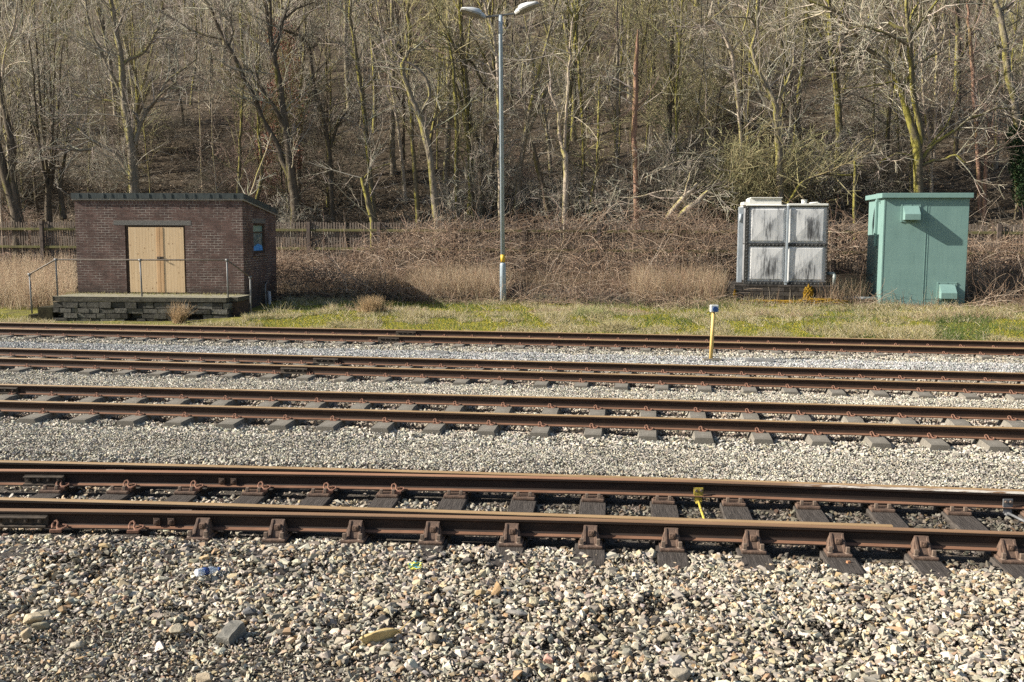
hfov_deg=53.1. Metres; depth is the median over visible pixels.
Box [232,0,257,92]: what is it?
bare tree
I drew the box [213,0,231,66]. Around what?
bare tree
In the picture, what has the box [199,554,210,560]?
rock
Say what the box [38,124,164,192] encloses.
bare shrub
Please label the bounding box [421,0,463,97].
bare tree
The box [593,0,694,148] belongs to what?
bare tree
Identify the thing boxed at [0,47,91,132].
bare shrub
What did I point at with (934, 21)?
bare tree
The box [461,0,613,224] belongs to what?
bare tree
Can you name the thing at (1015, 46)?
bare tree
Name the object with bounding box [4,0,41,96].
bare tree
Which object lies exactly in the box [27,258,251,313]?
handrail
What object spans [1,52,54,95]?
bare shrub
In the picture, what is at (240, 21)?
bare tree
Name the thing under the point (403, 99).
bare tree
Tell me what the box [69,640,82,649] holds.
rock
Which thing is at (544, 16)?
bare tree
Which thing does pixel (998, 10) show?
bare tree
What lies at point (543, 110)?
bare tree
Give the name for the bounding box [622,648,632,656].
rock
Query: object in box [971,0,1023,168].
bare tree
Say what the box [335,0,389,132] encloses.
bare tree
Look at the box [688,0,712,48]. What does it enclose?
bare tree
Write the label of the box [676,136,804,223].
bare shrub
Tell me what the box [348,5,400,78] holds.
bare tree
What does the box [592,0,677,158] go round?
bare tree
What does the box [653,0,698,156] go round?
bare tree
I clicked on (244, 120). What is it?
bare shrub
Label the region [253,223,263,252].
window
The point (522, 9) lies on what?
lamp post
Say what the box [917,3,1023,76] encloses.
bare shrub
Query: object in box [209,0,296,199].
bare tree
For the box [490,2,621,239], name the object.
bare tree
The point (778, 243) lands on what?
water tank
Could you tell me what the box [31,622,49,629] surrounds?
rock
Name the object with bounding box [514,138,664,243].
bare shrub
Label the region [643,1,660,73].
bare tree
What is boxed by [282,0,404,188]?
bare tree
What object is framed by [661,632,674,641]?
rock
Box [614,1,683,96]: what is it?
bare tree
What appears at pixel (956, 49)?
bare tree
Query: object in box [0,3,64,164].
bare tree
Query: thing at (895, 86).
bare tree
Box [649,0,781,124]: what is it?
bare tree
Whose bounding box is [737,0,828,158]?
bare tree
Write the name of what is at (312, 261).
brambles
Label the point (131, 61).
bare tree
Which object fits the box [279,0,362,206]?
bare tree
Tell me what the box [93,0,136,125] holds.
bare tree
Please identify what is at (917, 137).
bare tree
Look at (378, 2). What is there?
bare tree
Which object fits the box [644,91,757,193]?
bare shrub
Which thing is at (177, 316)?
grass tuft
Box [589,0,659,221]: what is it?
bare tree
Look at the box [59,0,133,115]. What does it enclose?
bare tree
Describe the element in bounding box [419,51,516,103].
bare shrub
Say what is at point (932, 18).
bare tree
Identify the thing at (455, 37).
bare tree
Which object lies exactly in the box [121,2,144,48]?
bare tree
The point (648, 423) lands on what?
railway track
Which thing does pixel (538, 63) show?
bare shrub
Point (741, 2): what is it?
bare tree
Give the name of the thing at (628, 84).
bare tree
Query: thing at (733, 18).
bare tree
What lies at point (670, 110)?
bare tree
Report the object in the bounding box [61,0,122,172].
bare tree
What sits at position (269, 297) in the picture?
plastic pipe
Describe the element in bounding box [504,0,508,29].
bare tree
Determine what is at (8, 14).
bare tree
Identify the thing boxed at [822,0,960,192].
bare tree
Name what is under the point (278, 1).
bare tree
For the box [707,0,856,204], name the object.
bare tree
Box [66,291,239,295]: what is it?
weeds
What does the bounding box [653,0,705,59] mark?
bare tree
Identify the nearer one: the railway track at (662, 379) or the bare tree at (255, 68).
the railway track at (662, 379)
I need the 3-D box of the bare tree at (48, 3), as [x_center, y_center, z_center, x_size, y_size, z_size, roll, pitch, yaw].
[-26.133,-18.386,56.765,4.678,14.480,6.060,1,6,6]
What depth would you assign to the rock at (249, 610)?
7.41 m
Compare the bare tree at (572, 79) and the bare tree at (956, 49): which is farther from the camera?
the bare tree at (956, 49)
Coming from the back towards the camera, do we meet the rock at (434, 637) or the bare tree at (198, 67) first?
the bare tree at (198, 67)
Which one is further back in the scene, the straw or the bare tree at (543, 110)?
the bare tree at (543, 110)
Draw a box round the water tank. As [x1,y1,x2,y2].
[736,197,835,284]
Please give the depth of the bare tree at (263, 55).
50.10 m
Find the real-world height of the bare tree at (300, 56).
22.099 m
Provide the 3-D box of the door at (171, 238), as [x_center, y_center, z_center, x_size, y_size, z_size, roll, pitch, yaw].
[-10.386,-2.478,31.341,0.744,1.995,0.056,1,6,4]
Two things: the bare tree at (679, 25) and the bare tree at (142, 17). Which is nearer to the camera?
the bare tree at (679, 25)
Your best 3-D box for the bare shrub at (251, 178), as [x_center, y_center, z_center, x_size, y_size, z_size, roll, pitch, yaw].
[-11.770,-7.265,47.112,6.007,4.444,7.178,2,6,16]
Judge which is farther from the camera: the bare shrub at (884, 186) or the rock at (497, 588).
the bare shrub at (884, 186)
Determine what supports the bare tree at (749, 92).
on the ground at (572, 498)
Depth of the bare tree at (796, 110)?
43.80 m
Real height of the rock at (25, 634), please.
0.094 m
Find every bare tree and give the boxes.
[0,0,31,77]
[0,0,37,41]
[0,0,62,108]
[0,0,67,215]
[0,0,73,40]
[0,0,79,257]
[0,0,88,210]
[0,0,109,255]
[0,0,230,195]
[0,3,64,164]
[0,45,61,265]
[2,0,89,133]
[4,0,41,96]
[7,6,81,227]
[21,0,97,137]
[22,0,58,130]
[31,0,34,32]
[31,0,58,63]
[45,0,77,122]
[47,0,88,54]
[52,0,110,190]
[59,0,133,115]
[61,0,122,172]
[77,0,159,109]
[86,0,175,192]
[90,0,207,132]
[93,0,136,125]
[103,0,149,153]
[103,0,337,252]
[104,15,175,192]
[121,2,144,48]
[126,0,147,63]
[141,0,208,125]
[154,0,232,104]
[157,0,241,189]
[161,0,177,45]
[167,2,196,63]
[171,0,241,192]
[176,3,215,113]
[183,0,227,76]
[202,0,303,199]
[208,0,243,99]
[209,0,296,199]
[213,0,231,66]
[214,0,278,100]
[226,0,400,227]
[231,33,349,221]
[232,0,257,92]
[236,0,321,98]
[236,133,276,195]
[239,0,275,164]
[240,2,279,115]
[244,0,381,202]
[245,0,283,182]
[246,0,346,182]
[251,0,311,150]
[254,0,261,71]
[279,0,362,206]
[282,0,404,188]
[289,0,336,70]
[292,0,433,228]
[300,98,411,251]
[312,0,364,69]
[321,1,396,104]
[323,0,382,109]
[332,0,436,202]
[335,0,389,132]
[344,0,495,247]
[345,0,509,176]
[347,0,385,151]
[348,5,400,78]
[351,0,484,233]
[355,0,419,175]
[369,3,407,89]
[373,0,397,50]
[373,0,401,58]
[389,0,535,228]
[394,0,490,197]
[397,0,497,220]
[404,0,475,145]
[416,0,444,104]
[416,0,461,168]
[417,2,546,221]
[420,0,532,100]
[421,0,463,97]
[423,8,476,122]
[432,0,555,234]
[439,1,469,104]
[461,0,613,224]
[474,0,586,191]
[475,0,534,104]
[476,7,525,183]
[487,0,523,109]
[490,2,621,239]
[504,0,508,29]
[512,95,591,236]
[522,0,634,225]
[531,1,552,50]
[538,0,594,140]
[541,0,634,225]
[550,0,603,173]
[556,0,613,92]
[560,32,682,227]
[587,0,674,162]
[589,0,659,89]
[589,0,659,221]
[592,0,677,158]
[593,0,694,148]
[600,0,658,98]
[608,0,723,203]
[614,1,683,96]
[618,0,740,184]
[631,2,663,82]
[642,0,703,50]
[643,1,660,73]
[646,0,803,202]
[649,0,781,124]
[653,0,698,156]
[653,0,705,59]
[653,0,732,214]
[660,1,700,82]
[675,0,745,97]
[685,0,756,177]
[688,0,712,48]
[689,0,723,66]
[691,0,761,140]
[694,0,775,135]
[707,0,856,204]
[709,0,787,156]
[721,0,750,48]
[730,5,767,136]
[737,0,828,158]
[738,0,854,199]
[764,0,866,189]
[765,0,874,176]
[767,0,1023,200]
[783,0,837,157]
[811,0,906,144]
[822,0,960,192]
[834,0,871,41]
[834,0,977,192]
[844,0,892,71]
[845,0,918,185]
[847,0,895,80]
[856,0,930,182]
[860,1,926,122]
[863,0,1007,192]
[914,0,1018,213]
[916,4,939,52]
[920,1,954,59]
[927,0,1018,169]
[929,0,962,126]
[933,0,1023,211]
[941,0,946,28]
[953,0,959,91]
[961,0,967,61]
[966,0,977,54]
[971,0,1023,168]
[972,0,1023,98]
[986,2,1023,78]
[994,0,1023,85]
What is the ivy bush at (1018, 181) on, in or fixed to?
on the ground at (572, 498)
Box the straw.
[260,290,1023,329]
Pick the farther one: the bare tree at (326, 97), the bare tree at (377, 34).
the bare tree at (377, 34)
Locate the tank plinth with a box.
[728,281,849,305]
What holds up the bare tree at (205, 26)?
on the ground at (572, 498)
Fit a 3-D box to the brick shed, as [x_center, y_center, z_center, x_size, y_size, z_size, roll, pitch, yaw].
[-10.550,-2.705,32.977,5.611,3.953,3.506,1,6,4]
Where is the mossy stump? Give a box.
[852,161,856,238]
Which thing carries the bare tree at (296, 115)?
on the ground at (572, 498)
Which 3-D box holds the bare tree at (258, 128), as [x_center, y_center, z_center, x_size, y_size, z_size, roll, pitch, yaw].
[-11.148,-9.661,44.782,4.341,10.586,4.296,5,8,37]
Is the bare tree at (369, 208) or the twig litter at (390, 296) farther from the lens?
the bare tree at (369, 208)
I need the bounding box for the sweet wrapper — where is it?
[407,561,421,568]
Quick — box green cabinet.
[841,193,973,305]
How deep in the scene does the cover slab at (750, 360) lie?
21.56 m
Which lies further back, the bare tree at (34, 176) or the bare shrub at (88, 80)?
the bare shrub at (88, 80)
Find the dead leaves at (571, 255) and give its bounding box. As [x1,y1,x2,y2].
[7,151,1023,311]
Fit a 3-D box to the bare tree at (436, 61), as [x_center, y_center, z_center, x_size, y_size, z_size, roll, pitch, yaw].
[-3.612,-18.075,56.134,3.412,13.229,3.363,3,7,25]
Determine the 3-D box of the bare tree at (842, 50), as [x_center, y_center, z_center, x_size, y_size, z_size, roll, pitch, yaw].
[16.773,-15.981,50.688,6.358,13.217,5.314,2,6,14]
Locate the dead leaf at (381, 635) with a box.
[358,616,414,643]
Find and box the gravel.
[0,335,1023,572]
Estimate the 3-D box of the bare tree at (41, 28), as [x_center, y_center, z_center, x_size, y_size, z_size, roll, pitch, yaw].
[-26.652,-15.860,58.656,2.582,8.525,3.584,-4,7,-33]
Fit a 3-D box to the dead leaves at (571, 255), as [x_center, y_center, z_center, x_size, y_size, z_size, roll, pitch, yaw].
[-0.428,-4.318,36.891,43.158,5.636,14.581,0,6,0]
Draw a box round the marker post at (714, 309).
[702,305,721,361]
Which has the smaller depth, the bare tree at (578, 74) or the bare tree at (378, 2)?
the bare tree at (578, 74)
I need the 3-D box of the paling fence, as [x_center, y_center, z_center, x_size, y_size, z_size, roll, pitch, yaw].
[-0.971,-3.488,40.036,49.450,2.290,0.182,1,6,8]
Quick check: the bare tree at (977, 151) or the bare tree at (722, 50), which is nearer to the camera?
the bare tree at (977, 151)
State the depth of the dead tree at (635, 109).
42.01 m
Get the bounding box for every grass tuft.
[157,299,195,323]
[353,294,392,314]
[566,304,616,316]
[588,315,643,331]
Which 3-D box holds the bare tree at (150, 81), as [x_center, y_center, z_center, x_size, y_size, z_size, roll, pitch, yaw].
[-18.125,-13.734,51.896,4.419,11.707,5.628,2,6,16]
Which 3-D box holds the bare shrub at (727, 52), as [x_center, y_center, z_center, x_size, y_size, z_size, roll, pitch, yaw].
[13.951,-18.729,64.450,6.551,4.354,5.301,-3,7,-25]
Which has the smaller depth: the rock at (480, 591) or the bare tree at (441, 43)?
the rock at (480, 591)
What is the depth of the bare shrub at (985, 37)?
64.14 m
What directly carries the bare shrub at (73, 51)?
on the ground at (572, 498)
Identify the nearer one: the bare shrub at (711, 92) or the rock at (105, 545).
the rock at (105, 545)
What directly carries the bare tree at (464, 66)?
on the ground at (572, 498)
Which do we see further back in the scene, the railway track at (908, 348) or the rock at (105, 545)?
the railway track at (908, 348)
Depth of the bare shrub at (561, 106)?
57.98 m
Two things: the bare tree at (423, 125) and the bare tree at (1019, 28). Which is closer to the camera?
the bare tree at (423, 125)
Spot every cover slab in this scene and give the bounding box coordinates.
[428,351,449,355]
[744,358,773,363]
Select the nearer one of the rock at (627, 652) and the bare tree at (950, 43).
the rock at (627, 652)
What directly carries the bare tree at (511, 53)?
on the ground at (572, 498)
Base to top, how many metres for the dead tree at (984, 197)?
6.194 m
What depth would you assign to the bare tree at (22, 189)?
48.59 m
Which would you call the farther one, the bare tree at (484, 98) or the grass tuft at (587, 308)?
the bare tree at (484, 98)
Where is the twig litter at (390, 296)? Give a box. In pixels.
[276,275,670,307]
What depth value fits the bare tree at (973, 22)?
61.17 m
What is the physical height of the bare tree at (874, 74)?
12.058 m
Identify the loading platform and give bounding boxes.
[28,293,249,320]
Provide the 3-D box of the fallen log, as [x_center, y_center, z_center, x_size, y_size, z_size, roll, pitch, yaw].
[6.925,-5.714,40.585,1.682,1.853,0.417,1,6,11]
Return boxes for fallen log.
[666,173,707,218]
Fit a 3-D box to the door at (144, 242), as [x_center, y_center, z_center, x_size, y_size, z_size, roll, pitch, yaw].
[-11.201,-2.484,31.369,1.079,1.995,0.113,1,6,4]
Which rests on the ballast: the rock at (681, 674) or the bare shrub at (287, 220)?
the rock at (681, 674)
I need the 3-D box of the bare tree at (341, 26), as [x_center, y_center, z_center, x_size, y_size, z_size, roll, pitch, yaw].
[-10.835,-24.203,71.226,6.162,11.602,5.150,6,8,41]
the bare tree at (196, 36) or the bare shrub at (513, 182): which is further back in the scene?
the bare tree at (196, 36)
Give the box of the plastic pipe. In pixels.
[267,291,270,303]
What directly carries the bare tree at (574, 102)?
on the ground at (572, 498)
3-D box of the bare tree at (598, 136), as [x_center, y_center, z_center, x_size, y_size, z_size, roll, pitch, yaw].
[4.350,-8.408,43.063,5.762,8.290,4.216,2,6,13]
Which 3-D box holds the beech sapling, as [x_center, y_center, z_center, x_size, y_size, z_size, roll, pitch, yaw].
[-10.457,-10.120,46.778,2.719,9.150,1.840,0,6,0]
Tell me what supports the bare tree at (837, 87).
on the ground at (572, 498)
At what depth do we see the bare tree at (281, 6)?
49.25 m
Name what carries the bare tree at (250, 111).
on the ground at (572, 498)
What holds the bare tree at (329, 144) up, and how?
on the ground at (572, 498)
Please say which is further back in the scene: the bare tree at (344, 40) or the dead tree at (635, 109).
the bare tree at (344, 40)
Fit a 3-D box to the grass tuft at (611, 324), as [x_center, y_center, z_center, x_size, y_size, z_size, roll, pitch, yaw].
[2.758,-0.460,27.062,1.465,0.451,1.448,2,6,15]
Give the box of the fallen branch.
[777,124,892,207]
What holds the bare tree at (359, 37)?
on the ground at (572, 498)
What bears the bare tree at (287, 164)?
on the ground at (572, 498)
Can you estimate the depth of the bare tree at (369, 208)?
42.69 m
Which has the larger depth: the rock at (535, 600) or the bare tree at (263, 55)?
the bare tree at (263, 55)
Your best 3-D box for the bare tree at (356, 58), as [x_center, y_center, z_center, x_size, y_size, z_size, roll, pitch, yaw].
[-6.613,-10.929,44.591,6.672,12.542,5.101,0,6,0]
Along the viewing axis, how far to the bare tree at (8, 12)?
56.80 m
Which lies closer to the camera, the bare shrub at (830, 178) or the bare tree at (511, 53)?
the bare shrub at (830, 178)
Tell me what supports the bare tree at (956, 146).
on the ground at (572, 498)
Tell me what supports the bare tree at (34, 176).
on the ground at (572, 498)
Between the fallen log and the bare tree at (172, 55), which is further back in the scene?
the bare tree at (172, 55)
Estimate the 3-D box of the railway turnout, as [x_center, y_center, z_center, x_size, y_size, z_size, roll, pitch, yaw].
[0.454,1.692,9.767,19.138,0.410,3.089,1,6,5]
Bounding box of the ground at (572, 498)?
[0,0,1023,681]
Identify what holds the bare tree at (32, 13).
on the ground at (572, 498)
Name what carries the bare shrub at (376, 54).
on the ground at (572, 498)
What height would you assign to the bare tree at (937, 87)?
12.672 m
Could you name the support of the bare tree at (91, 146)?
on the ground at (572, 498)
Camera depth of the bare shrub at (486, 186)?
44.07 m
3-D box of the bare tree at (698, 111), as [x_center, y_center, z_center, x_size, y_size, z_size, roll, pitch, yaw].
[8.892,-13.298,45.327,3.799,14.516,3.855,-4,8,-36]
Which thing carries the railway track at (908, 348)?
on the ground at (572, 498)
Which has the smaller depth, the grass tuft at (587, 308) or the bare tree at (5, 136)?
the grass tuft at (587, 308)
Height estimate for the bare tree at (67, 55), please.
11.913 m
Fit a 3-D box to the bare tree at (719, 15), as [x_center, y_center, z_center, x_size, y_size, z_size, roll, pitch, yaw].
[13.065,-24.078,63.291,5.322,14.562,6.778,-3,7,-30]
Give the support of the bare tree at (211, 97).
on the ground at (572, 498)
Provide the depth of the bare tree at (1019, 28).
57.05 m
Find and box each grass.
[0,249,1023,309]
[0,293,1023,340]
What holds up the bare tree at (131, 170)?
on the ground at (572, 498)
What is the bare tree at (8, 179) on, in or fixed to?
on the ground at (572, 498)
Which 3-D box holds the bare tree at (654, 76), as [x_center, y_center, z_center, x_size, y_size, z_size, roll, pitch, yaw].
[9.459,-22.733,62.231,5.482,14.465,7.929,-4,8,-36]
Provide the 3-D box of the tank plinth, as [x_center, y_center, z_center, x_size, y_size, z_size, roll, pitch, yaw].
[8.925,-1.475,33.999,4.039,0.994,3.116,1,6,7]
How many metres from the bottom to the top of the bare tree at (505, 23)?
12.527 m
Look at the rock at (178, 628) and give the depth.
7.11 m
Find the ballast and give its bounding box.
[0,486,1023,681]
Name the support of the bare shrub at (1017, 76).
on the ground at (572, 498)
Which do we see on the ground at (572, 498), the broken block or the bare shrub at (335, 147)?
the bare shrub at (335, 147)
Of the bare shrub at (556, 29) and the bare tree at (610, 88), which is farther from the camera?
the bare shrub at (556, 29)
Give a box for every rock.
[20,628,30,639]
[23,612,43,623]
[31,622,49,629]
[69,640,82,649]
[99,543,110,547]
[158,573,170,581]
[169,623,187,633]
[196,672,211,681]
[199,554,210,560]
[242,606,255,615]
[381,643,393,650]
[429,632,439,643]
[475,589,486,596]
[491,581,501,596]
[506,609,527,615]
[528,597,538,604]
[542,587,551,592]
[543,653,552,664]
[580,672,597,680]
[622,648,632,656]
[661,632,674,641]
[668,667,690,681]
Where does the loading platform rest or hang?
on the ground at (572, 498)
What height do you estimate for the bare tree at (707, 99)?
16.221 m
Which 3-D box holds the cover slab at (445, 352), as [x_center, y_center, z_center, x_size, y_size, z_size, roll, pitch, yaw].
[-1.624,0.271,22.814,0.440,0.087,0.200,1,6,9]
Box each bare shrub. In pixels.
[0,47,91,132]
[0,62,48,98]
[0,200,72,253]
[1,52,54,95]
[2,114,94,204]
[2,117,69,208]
[29,16,110,64]
[35,29,155,110]
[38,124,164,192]
[107,90,215,154]
[176,129,275,198]
[186,136,337,210]
[203,90,306,152]
[255,92,417,209]
[259,180,332,251]
[332,25,422,73]
[369,118,570,259]
[371,54,487,124]
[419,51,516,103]
[420,133,562,224]
[458,139,558,190]
[490,25,624,93]
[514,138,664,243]
[537,14,592,45]
[538,69,626,120]
[549,110,745,246]
[609,106,753,242]
[639,43,779,130]
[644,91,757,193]
[655,103,853,226]
[656,58,767,129]
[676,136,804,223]
[689,11,783,69]
[706,119,845,219]
[727,86,933,206]
[762,0,853,49]
[773,0,879,59]
[780,0,859,24]
[800,43,978,147]
[806,100,967,207]
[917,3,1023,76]
[926,0,1023,52]
[938,32,1023,115]
[952,50,1023,107]
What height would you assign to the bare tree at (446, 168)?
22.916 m
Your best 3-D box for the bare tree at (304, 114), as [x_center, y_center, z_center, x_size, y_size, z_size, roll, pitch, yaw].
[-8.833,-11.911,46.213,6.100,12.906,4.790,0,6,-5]
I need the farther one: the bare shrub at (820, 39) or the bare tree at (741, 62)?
the bare shrub at (820, 39)
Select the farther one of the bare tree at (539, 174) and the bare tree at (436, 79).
the bare tree at (436, 79)
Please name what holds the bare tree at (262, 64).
on the ground at (572, 498)
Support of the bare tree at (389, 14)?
on the ground at (572, 498)
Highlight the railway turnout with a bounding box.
[0,460,1023,583]
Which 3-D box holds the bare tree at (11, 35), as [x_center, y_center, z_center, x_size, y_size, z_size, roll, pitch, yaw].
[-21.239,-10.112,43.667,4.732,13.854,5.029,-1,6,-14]
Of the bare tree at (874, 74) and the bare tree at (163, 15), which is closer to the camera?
the bare tree at (874, 74)
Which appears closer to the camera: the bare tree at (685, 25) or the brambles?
the brambles
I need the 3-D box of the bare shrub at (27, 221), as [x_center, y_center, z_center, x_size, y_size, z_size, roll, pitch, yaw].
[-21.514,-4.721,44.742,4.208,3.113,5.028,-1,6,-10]
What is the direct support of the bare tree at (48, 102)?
on the ground at (572, 498)
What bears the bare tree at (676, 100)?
on the ground at (572, 498)
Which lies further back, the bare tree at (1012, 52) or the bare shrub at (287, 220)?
the bare tree at (1012, 52)
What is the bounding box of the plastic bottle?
[194,566,220,576]
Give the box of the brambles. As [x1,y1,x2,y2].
[0,177,1023,311]
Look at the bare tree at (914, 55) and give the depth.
44.76 m
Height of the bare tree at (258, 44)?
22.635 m
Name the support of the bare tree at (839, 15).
on the ground at (572, 498)
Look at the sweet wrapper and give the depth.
8.27 m
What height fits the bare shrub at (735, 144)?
5.514 m
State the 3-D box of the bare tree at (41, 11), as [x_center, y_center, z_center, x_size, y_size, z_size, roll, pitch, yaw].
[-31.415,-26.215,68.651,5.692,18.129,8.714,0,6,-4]
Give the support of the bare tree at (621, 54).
on the ground at (572, 498)
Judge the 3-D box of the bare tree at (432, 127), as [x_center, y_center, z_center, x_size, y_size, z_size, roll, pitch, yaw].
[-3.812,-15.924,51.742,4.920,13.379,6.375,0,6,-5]
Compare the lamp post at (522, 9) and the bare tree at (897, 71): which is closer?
the lamp post at (522, 9)
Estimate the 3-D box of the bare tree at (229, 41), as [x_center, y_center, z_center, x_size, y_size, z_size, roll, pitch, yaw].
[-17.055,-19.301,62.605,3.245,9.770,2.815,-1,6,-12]
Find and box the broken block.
[216,620,245,646]
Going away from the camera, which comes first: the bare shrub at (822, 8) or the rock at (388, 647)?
the rock at (388, 647)
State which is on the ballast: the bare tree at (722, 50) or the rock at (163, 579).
the rock at (163, 579)
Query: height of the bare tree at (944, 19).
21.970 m
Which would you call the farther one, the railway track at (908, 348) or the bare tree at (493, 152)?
the bare tree at (493, 152)
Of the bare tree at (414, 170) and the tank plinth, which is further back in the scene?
the bare tree at (414, 170)
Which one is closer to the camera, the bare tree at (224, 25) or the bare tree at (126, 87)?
the bare tree at (126, 87)
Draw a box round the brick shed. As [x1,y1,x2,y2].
[71,193,277,307]
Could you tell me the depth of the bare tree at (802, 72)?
50.73 m
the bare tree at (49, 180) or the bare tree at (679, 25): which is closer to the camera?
the bare tree at (49, 180)
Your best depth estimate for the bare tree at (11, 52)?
52.24 m
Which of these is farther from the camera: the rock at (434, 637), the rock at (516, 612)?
the rock at (516, 612)
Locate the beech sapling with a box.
[253,17,312,214]
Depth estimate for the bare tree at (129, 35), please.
65.65 m
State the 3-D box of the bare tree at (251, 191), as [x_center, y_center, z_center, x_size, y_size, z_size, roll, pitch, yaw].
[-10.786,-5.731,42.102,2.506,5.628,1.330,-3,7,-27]
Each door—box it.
[128,227,162,292]
[159,227,185,292]
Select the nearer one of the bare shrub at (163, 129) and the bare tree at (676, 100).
the bare tree at (676, 100)
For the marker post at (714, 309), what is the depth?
21.81 m
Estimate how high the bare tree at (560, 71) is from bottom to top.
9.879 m
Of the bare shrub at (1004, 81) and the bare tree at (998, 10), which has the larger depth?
the bare shrub at (1004, 81)
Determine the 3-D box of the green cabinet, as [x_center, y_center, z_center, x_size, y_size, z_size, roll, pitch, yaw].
[12.585,-2.845,33.271,3.712,3.834,2.990,1,6,9]
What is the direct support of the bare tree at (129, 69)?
on the ground at (572, 498)
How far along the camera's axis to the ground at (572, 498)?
47.61 m
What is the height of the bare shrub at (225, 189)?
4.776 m
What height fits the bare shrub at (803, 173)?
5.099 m
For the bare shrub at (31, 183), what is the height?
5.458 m
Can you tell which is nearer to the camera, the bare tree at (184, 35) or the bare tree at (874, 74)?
the bare tree at (874, 74)
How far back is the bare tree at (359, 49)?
53.24 m
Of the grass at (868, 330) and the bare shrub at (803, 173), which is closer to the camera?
the grass at (868, 330)
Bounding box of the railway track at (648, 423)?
[0,384,1023,454]
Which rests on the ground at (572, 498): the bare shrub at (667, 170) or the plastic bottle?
the bare shrub at (667, 170)
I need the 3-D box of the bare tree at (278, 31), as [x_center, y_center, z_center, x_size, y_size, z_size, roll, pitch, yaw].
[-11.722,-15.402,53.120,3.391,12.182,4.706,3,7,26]
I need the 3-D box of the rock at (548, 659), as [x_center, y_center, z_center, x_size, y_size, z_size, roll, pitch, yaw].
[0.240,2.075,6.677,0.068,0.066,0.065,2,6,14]
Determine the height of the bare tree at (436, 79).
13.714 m
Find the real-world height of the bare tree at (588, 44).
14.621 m
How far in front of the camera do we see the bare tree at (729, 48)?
42.85 m
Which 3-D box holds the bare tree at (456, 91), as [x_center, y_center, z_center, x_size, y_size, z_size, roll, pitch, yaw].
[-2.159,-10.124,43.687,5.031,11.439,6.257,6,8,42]
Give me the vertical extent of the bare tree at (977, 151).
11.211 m
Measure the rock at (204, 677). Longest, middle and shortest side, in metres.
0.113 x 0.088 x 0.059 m
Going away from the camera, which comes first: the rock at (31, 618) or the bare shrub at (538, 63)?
the rock at (31, 618)
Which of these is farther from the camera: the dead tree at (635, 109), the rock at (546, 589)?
the dead tree at (635, 109)
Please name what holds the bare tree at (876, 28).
on the ground at (572, 498)
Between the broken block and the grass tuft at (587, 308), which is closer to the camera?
the broken block
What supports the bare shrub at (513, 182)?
on the ground at (572, 498)
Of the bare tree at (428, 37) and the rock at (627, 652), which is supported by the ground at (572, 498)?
the bare tree at (428, 37)
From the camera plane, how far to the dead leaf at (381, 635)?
6.98 m
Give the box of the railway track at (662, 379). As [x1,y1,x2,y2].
[0,348,1023,403]
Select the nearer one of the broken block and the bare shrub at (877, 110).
the broken block
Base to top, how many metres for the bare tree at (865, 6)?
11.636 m
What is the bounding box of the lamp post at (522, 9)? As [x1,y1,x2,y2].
[460,1,539,300]
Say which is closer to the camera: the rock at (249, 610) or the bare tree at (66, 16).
the rock at (249, 610)
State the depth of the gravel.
13.76 m
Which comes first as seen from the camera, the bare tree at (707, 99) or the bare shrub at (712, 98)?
the bare tree at (707, 99)
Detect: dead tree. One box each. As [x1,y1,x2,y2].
[581,23,712,240]
[959,69,1023,220]
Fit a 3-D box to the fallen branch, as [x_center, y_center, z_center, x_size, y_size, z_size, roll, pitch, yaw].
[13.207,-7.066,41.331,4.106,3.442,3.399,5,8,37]
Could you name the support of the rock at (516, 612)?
on the ballast
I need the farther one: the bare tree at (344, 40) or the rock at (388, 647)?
the bare tree at (344, 40)
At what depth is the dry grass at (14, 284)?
34.06 m
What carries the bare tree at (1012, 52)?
on the ground at (572, 498)
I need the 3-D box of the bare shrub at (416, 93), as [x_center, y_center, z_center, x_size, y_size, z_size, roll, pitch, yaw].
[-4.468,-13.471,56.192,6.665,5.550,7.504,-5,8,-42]
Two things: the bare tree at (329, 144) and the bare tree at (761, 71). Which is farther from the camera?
the bare tree at (761, 71)
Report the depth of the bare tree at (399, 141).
48.13 m
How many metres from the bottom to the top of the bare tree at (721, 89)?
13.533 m
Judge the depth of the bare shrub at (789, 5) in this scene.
66.67 m
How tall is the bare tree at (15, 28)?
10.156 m
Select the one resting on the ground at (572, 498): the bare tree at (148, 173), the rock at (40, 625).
the bare tree at (148, 173)
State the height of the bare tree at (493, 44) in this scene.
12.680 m
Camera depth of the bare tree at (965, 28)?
63.07 m
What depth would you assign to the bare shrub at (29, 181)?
50.91 m
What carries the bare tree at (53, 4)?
on the ground at (572, 498)
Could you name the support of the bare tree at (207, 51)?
on the ground at (572, 498)
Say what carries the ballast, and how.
on the ground at (572, 498)
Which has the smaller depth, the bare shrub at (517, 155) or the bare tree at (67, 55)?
the bare shrub at (517, 155)
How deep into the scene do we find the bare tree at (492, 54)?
45.22 m
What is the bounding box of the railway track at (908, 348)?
[0,322,1023,360]
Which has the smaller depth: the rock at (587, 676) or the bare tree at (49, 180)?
the rock at (587, 676)
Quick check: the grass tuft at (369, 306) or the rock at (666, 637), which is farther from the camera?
the grass tuft at (369, 306)
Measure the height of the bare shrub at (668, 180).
6.147 m
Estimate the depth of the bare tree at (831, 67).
46.87 m
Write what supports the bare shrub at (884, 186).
on the ground at (572, 498)
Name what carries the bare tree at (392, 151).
on the ground at (572, 498)
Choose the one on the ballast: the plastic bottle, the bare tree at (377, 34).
the plastic bottle
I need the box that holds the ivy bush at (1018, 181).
[1005,115,1023,220]
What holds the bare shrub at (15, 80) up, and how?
on the ground at (572, 498)
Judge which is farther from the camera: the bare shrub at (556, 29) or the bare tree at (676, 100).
the bare shrub at (556, 29)
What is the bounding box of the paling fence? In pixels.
[0,221,1023,274]

